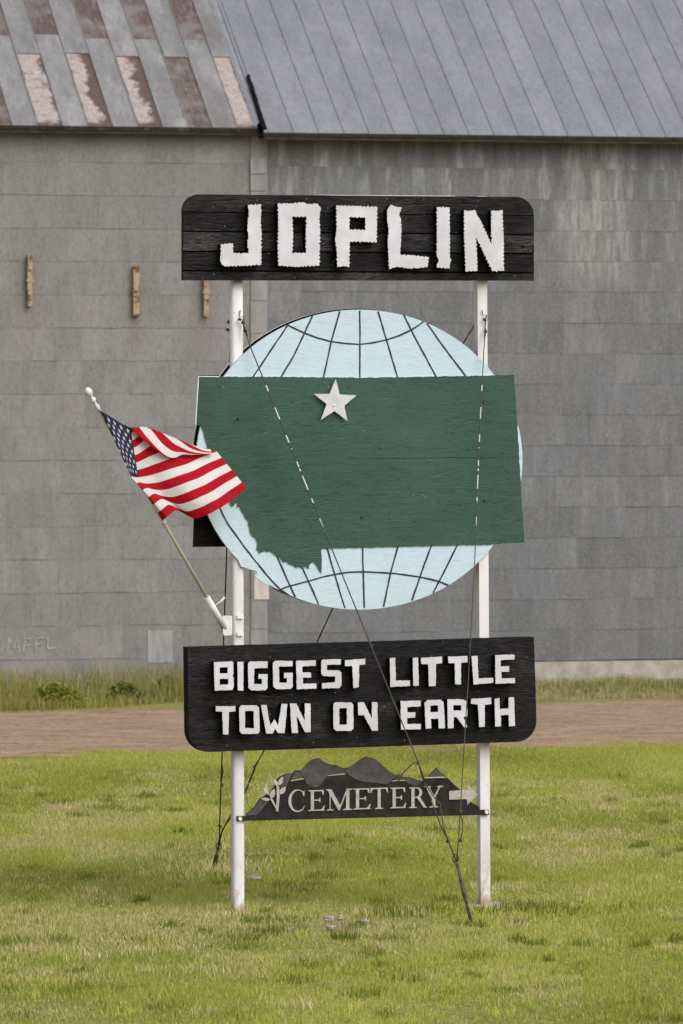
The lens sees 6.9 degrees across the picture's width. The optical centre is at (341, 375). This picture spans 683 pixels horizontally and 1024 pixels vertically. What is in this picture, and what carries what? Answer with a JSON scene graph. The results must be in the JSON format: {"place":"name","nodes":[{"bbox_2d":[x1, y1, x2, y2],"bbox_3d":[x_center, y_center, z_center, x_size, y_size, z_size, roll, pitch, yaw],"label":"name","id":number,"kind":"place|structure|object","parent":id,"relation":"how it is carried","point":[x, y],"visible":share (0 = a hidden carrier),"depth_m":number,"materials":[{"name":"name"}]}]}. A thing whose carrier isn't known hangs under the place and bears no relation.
{"place":"outdoors","nodes":[
{"label":"outdoors","id":0,"kind":"place"},
{"bbox_2d":[0,686,682,1023],"bbox_3d":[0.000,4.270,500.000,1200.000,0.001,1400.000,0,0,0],"label":"lawn ground","id":1,"kind":"structure","parent":0,"point":[159,705],"depth_m":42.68,"materials":[{"name":"green plant"}]},
{"bbox_2d":[25,680,95,708],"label":"weed bush","id":2,"kind":"object","parent":1,"relation":"on","point":[48,692],"visible":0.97,"depth_m":72.45,"materials":[{"name":"green plant"}]},
{"bbox_2d":[105,680,150,703],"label":"weed bush","id":3,"kind":"object","parent":1,"relation":"on","point":[125,686],"visible":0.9,"depth_m":73.33,"materials":[{"name":"green plant"}]},
{"bbox_2d":[155,672,182,698],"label":"weed bush","id":4,"kind":"object","parent":1,"relation":"on","point":[169,677],"visible":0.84,"depth_m":74.38,"materials":[{"name":"green plant"}]},
{"bbox_2d":[212,842,221,870],"bbox_3d":[-1.084,4.153,48.443,0.045,0.292,0.128,0,0,-41],"label":"ground anchor","id":5,"kind":"object","parent":1,"relation":"on","point":[216,855],"visible":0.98,"depth_m":48.42,"materials":[{"name":"metal"}]},
{"bbox_2d":[244,875,260,881],"bbox_3d":[-0.756,4.244,47.550,0.159,0.064,0.123,0,0,0],"label":"stone","id":6,"kind":"object","parent":1,"relation":"on","point":[252,877],"visible":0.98,"depth_m":47.51,"materials":[{"name":"grey stone"}]},
{"bbox_2d":[323,916,333,921],"bbox_3d":[-0.100,4.242,44.035,0.087,0.048,0.072,0,0,0],"label":"stone","id":7,"kind":"object","parent":1,"relation":"on","point":[329,918],"visible":1,"depth_m":44.01,"materials":[{"name":"grey stone"}]},
{"bbox_2d":[326,925,334,929],"bbox_3d":[-0.086,4.243,43.312,0.074,0.039,0.059,0,0,0],"label":"stone","id":8,"kind":"object","parent":1,"relation":"on","point":[329,927],"visible":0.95,"depth_m":43.29,"materials":[{"name":"grey stone"}]},
{"bbox_2d":[0,0,682,688],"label":"metal warehouse","id":9,"kind":"structure","parent":1,"relation":"on","point":[128,128],"depth_m":77.37,"materials":[{"name":"metal"}]},
{"bbox_2d":[0,655,682,711],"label":"tall grass","id":10,"kind":"structure","parent":1,"relation":"on","point":[13,696],"depth_m":74.83,"materials":[{"name":"green plant"}]},
{"bbox_2d":[181,194,535,912],"bbox_3d":[0.140,1.614,44.915,2.975,6.113,0.353,0,0,-19],"label":"town sign","id":11,"kind":"object","parent":1,"relation":"on","point":[383,416],"visible":0.98,"depth_m":44.88,"materials":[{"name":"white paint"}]},
{"bbox_2d":[85,388,246,635],"bbox_3d":[-1.283,1.075,43.983,0.354,1.967,1.706,0,0,43],"label":"flag","id":12,"kind":"object","parent":11,"relation":"attached to","point":[169,475],"visible":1,"depth_m":43.99,"materials":[{"name":"fabric"}]},
{"bbox_2d":[217,320,229,848],"bbox_3d":[-0.969,1.809,46.543,0.046,4.528,3.763,0,0,-2],"label":"guy cable","id":13,"kind":"object","parent":11,"relation":"attached to","point":[222,770],"visible":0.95,"depth_m":47.72,"materials":[{"name":"metal"}]},
{"bbox_2d":[219,325,473,843],"bbox_3d":[0.005,1.796,46.895,0.063,4.553,3.728,0,0,-36],"label":"guy cable","id":14,"kind":"object","parent":11,"relation":"attached to","point":[228,819],"visible":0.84,"depth_m":47.89,"materials":[{"name":"metal"}]},
{"bbox_2d":[238,310,456,861],"bbox_3d":[0.030,1.635,44.211,1.843,4.309,0.122,0,0,22],"label":"guy cable","id":15,"kind":"object","parent":11,"relation":"attached to","point":[417,762],"visible":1,"depth_m":44.20,"materials":[{"name":"black metal"}]},
{"bbox_2d":[236,756,488,820],"bbox_3d":[0.180,3.284,44.940,2.136,0.492,0.032,0,0,-19],"label":"cemetery sign","id":16,"kind":"object","parent":11,"relation":"attached to","point":[363,787],"visible":0.99,"depth_m":44.91,"materials":[{"name":"grey metal"}]},
{"bbox_2d":[456,310,486,860],"bbox_3d":[1.034,1.631,44.599,0.048,4.316,1.422,0,0,10],"label":"guy cable","id":17,"kind":"object","parent":11,"relation":"attached to","point":[460,810],"visible":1,"depth_m":44.58,"materials":[{"name":"black metal"}]},
{"bbox_2d":[452,854,472,923],"bbox_3d":[0.956,4.029,43.858,0.218,0.607,0.039,0,0,39],"label":"ground anchor","id":18,"kind":"object","parent":1,"relation":"on","point":[463,890],"visible":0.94,"depth_m":43.85,"materials":[{"name":"metal"}]},
{"bbox_2d":[463,902,504,908],"bbox_3d":[1.152,4.273,45.322,0.352,0.069,0.388,0,0,0],"label":"footing","id":19,"kind":"object","parent":1,"relation":"on","point":[497,903],"visible":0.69,"depth_m":45.31,"materials":[{"name":"concrete"}]},
{"bbox_2d":[0,699,682,757],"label":"dirt road","id":20,"kind":"structure","parent":0,"point":[659,721],"depth_m":68.01,"materials":[{"name":"brown soil"}]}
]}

